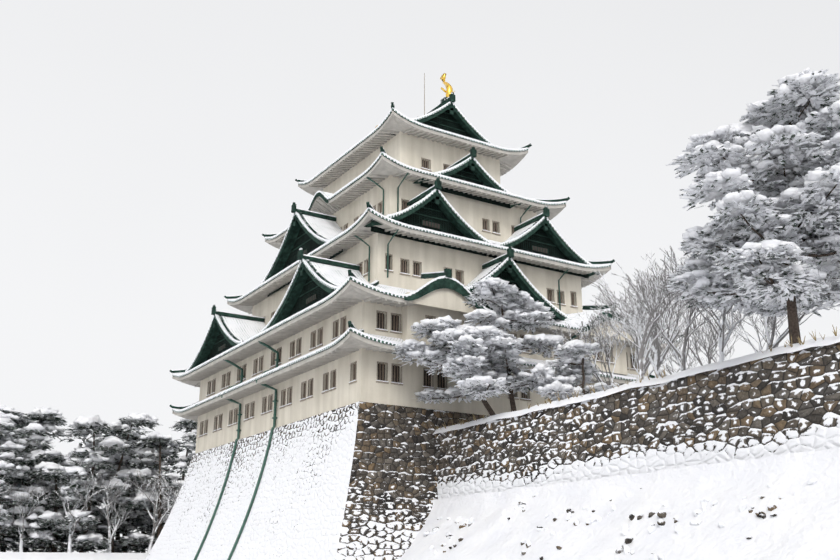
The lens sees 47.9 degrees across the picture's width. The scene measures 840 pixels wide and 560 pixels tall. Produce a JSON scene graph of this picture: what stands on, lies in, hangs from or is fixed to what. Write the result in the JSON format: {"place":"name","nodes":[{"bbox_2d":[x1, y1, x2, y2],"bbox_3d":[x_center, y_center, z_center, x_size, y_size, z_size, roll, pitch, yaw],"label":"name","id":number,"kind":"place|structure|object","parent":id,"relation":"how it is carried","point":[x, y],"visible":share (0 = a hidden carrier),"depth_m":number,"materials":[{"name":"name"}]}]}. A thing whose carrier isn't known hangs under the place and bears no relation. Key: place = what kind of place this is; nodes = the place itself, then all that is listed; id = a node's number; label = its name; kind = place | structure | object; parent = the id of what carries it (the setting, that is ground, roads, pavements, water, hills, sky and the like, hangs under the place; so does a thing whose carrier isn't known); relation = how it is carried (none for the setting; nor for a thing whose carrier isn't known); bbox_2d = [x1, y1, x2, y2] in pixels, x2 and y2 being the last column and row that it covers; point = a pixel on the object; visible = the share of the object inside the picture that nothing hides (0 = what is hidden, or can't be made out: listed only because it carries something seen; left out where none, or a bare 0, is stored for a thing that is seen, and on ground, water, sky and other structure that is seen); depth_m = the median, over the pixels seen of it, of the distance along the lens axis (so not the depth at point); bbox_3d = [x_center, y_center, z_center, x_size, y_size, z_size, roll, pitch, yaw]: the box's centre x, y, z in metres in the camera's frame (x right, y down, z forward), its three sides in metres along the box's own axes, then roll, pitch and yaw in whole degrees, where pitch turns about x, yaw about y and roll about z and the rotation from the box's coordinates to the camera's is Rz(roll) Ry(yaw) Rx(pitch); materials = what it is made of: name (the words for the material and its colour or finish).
{"place":"outdoors","nodes":[
{"label":"outdoors","id":0,"kind":"place"},
{"bbox_2d":[145,401,488,559],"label":"keep stone base","id":1,"kind":"object","parent":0,"point":[356,481],"visible":0.6,"depth_m":77.14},
{"bbox_2d":[199,157,639,437],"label":"windows","id":2,"kind":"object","parent":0,"point":[355,362],"visible":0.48,"depth_m":88.11,"materials":[{"name":"brown wood"}]},
{"bbox_2d":[0,0,839,552],"label":"sky","id":3,"kind":"structure","parent":0,"point":[149,149],"materials":[{"name":"white"}]},
{"bbox_2d":[195,131,647,453],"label":"keep walls","id":4,"kind":"structure","parent":0,"point":[407,149],"depth_m":89.48,"materials":[{"name":"beige paint"}]},
{"bbox_2d":[194,173,578,559],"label":"keep drainpipes","id":5,"kind":"object","parent":4,"relation":"attached to","point":[275,400],"visible":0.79,"depth_m":90.85,"materials":[{"name":"green metal"}]},
{"bbox_2d":[170,92,682,412],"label":"keep roofs","id":6,"kind":"structure","parent":4,"relation":"on","point":[333,278],"depth_m":92.54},
{"bbox_2d":[206,106,588,360],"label":"keep gables","id":7,"kind":"object","parent":6,"relation":"attached to","point":[430,215],"visible":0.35,"depth_m":95.88,"materials":[{"name":"green metal"}]},
{"bbox_2d":[424,73,424,114],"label":"lightning rod","id":8,"kind":"object","parent":6,"relation":"on","point":[424,93],"visible":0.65,"depth_m":106.33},
{"bbox_2d":[172,110,679,421],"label":"eaves","id":9,"kind":"object","parent":6,"relation":"attached to","point":[350,294],"visible":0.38,"depth_m":94.30,"materials":[{"name":"white paint"}]},
{"bbox_2d":[440,73,454,103],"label":"roof ornament","id":10,"kind":"object","parent":6,"relation":"on","point":[448,90],"visible":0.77,"depth_m":104.33,"materials":[{"name":"gold metal"}]},
{"bbox_2d":[433,334,839,434],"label":"coping","id":11,"kind":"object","parent":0,"point":[820,341],"depth_m":57.80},
{"bbox_2d":[391,277,568,415],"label":"pine tree","id":12,"kind":"object","parent":11,"relation":"on","point":[478,351],"visible":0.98,"depth_m":75.29,"materials":[{"name":"white plant"}]},
{"bbox_2d":[535,339,618,400],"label":"pine tree","id":13,"kind":"object","parent":11,"relation":"on","point":[573,354],"visible":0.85,"depth_m":72.68,"materials":[{"name":"white plant"}]},
{"bbox_2d":[550,311,631,384],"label":"bare tree","id":14,"kind":"object","parent":11,"relation":"on","point":[605,340],"visible":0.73,"depth_m":78.60,"materials":[{"name":"grey plant"}]},
{"bbox_2d":[434,325,836,428],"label":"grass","id":15,"kind":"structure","parent":11,"relation":"on","point":[799,342],"depth_m":59.32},
{"bbox_2d":[591,263,687,379],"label":"bare tree","id":16,"kind":"object","parent":11,"relation":"on","point":[636,353],"visible":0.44,"depth_m":71.49,"materials":[{"name":"grey plant"}]},
{"bbox_2d":[589,253,692,377],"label":"bare tree","id":17,"kind":"object","parent":11,"relation":"on","point":[658,361],"visible":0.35,"depth_m":67.62,"materials":[{"name":"grey plant"}]},
{"bbox_2d":[614,252,690,379],"bbox_3d":[15.882,2.966,62.543,4.887,10.195,7.992,1,-18,-2],"label":"bare tree","id":18,"kind":"object","parent":11,"relation":"on","point":[660,300],"visible":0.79,"depth_m":62.48,"materials":[{"name":"grey plant"}]},
{"bbox_2d":[605,286,708,376],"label":"bare tree","id":19,"kind":"object","parent":11,"relation":"on","point":[678,369],"visible":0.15,"depth_m":78.13,"materials":[{"name":"grey plant"}]},
{"bbox_2d":[621,308,707,375],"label":"bare tree","id":20,"kind":"object","parent":11,"relation":"on","point":[668,367],"visible":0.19,"depth_m":86.20,"materials":[{"name":"grey plant"}]},
{"bbox_2d":[611,254,729,370],"bbox_3d":[17.046,3.162,62.456,6.520,9.755,7.111,11,-21,-31],"label":"bare tree","id":21,"kind":"object","parent":11,"relation":"on","point":[673,347],"visible":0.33,"depth_m":63.04,"materials":[{"name":"grey plant"}]},
{"bbox_2d":[655,306,746,365],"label":"bare tree","id":22,"kind":"object","parent":11,"relation":"on","point":[709,351],"visible":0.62,"depth_m":78.11,"materials":[{"name":"grey plant"}]},
{"bbox_2d":[656,240,749,361],"bbox_3d":[20.614,2.269,60.558,7.774,10.286,7.498,11,-21,-31],"label":"bare tree","id":23,"kind":"object","parent":11,"relation":"on","point":[722,342],"visible":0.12,"depth_m":60.73,"materials":[{"name":"grey plant"}]},
{"bbox_2d":[695,297,801,352],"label":"bare tree","id":24,"kind":"object","parent":11,"relation":"on","point":[769,322],"visible":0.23,"depth_m":73.75,"materials":[{"name":"grey plant"}]},
{"bbox_2d":[665,68,839,343],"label":"pine tree","id":25,"kind":"object","parent":11,"relation":"on","point":[754,177],"visible":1,"depth_m":51.63,"materials":[{"name":"white plant"}]},
{"bbox_2d":[764,261,838,348],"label":"bare tree","id":26,"kind":"object","parent":11,"relation":"on","point":[783,335],"visible":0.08,"depth_m":64.81,"materials":[{"name":"grey plant"}]},
{"bbox_2d":[800,253,839,282],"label":"rampart pine","id":27,"kind":"object","parent":11,"relation":"on","point":[828,266],"visible":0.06,"depth_m":62.84,"materials":[{"name":"white plant"}]},
{"bbox_2d":[435,342,839,498],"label":"stone wall","id":28,"kind":"structure","parent":0,"point":[785,403],"depth_m":56.63,"materials":[{"name":"stone"}]},
{"label":"snowy ground","id":29,"kind":"object","parent":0,"visible":0},
{"bbox_2d":[0,552,148,559],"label":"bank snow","id":30,"kind":"structure","parent":29,"relation":"on","point":[61,556],"depth_m":109.61,"materials":[{"name":"white snow"}]},
{"bbox_2d":[0,405,30,542],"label":"conifer","id":31,"kind":"object","parent":30,"relation":"on","point":[5,409],"visible":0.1,"depth_m":127.03,"materials":[{"name":"white plant"}]},
{"bbox_2d":[0,421,41,548],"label":"conifer","id":32,"kind":"object","parent":30,"relation":"on","point":[7,524],"visible":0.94,"depth_m":111.82,"materials":[{"name":"white plant"}]},
{"bbox_2d":[0,411,51,551],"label":"conifer","id":33,"kind":"object","parent":30,"relation":"on","point":[10,418],"visible":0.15,"depth_m":122.19,"materials":[{"name":"grey plant"}]},
{"bbox_2d":[1,479,52,551],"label":"bare tree","id":34,"kind":"object","parent":30,"relation":"on","point":[21,535],"visible":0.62,"depth_m":112.08,"materials":[{"name":"grey plant"}]},
{"bbox_2d":[0,406,65,551],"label":"conifer","id":35,"kind":"object","parent":30,"relation":"on","point":[28,453],"depth_m":137.28,"materials":[{"name":"grey plant"}]},
{"bbox_2d":[0,408,67,551],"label":"conifer","id":36,"kind":"object","parent":30,"relation":"on","point":[40,422],"visible":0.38,"depth_m":120.73,"materials":[{"name":"grey plant"}]},
{"bbox_2d":[0,449,107,552],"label":"conifer","id":37,"kind":"object","parent":30,"relation":"on","point":[46,463],"visible":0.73,"depth_m":114.57,"materials":[{"name":"grey plant"}]},
{"bbox_2d":[29,449,109,551],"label":"conifer","id":38,"kind":"object","parent":30,"relation":"on","point":[58,550],"visible":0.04,"depth_m":130.16,"materials":[{"name":"grey plant"}]},
{"bbox_2d":[30,415,133,552],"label":"conifer","id":39,"kind":"object","parent":30,"relation":"on","point":[82,426],"visible":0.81,"depth_m":116.21,"materials":[{"name":"grey plant"}]},
{"bbox_2d":[51,445,123,549],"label":"conifer","id":40,"kind":"object","parent":30,"relation":"on","point":[60,539],"visible":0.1,"depth_m":126.57,"materials":[{"name":"grey plant"}]},
{"bbox_2d":[54,459,127,551],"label":"bare tree","id":41,"kind":"object","parent":30,"relation":"on","point":[73,525],"visible":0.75,"depth_m":113.17,"materials":[{"name":"grey plant"}]},
{"bbox_2d":[57,413,159,552],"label":"conifer","id":42,"kind":"object","parent":30,"relation":"on","point":[137,420],"visible":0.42,"depth_m":125.32,"materials":[{"name":"grey plant"}]},
{"bbox_2d":[95,473,132,552],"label":"bare tree","id":43,"kind":"object","parent":30,"relation":"on","point":[110,504],"visible":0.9,"depth_m":116.37,"materials":[{"name":"grey plant"}]},
{"bbox_2d":[92,426,157,552],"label":"conifer","id":44,"kind":"object","parent":30,"relation":"on","point":[134,438],"visible":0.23,"depth_m":132.79,"materials":[{"name":"grey plant"}]},
{"bbox_2d":[93,448,171,552],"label":"conifer","id":45,"kind":"object","parent":30,"relation":"on","point":[126,524],"visible":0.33,"depth_m":125.03,"materials":[{"name":"grey plant"}]},
{"bbox_2d":[104,446,172,552],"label":"conifer","id":46,"kind":"object","parent":30,"relation":"on","point":[148,490],"depth_m":134.41,"materials":[{"name":"grey plant"}]},
{"bbox_2d":[110,431,188,545],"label":"conifer","id":47,"kind":"object","parent":30,"relation":"on","point":[156,440],"visible":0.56,"depth_m":122.85,"materials":[{"name":"grey plant"}]},
{"bbox_2d":[125,468,180,552],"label":"bare tree","id":48,"kind":"object","parent":30,"relation":"on","point":[155,526],"visible":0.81,"depth_m":117.97,"materials":[{"name":"grey plant"}]},
{"bbox_2d":[154,465,183,501],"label":"bare tree","id":49,"kind":"object","parent":30,"relation":"on","point":[171,490],"visible":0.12,"depth_m":118.62,"materials":[{"name":"grey plant"}]},
{"bbox_2d":[149,418,197,538],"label":"conifer","id":50,"kind":"object","parent":30,"relation":"on","point":[181,423],"visible":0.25,"depth_m":133.38,"materials":[{"name":"grey plant"}]},
{"bbox_2d":[399,447,839,559],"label":"snowy slope","id":51,"kind":"structure","parent":29,"relation":"on","point":[804,524],"depth_m":51.56,"materials":[{"name":"white snow"}]},
{"bbox_2d":[423,478,816,559],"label":"rocks","id":52,"kind":"object","parent":51,"relation":"in","point":[760,513],"visible":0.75,"depth_m":52.01,"materials":[{"name":"grey stone"}]}
]}

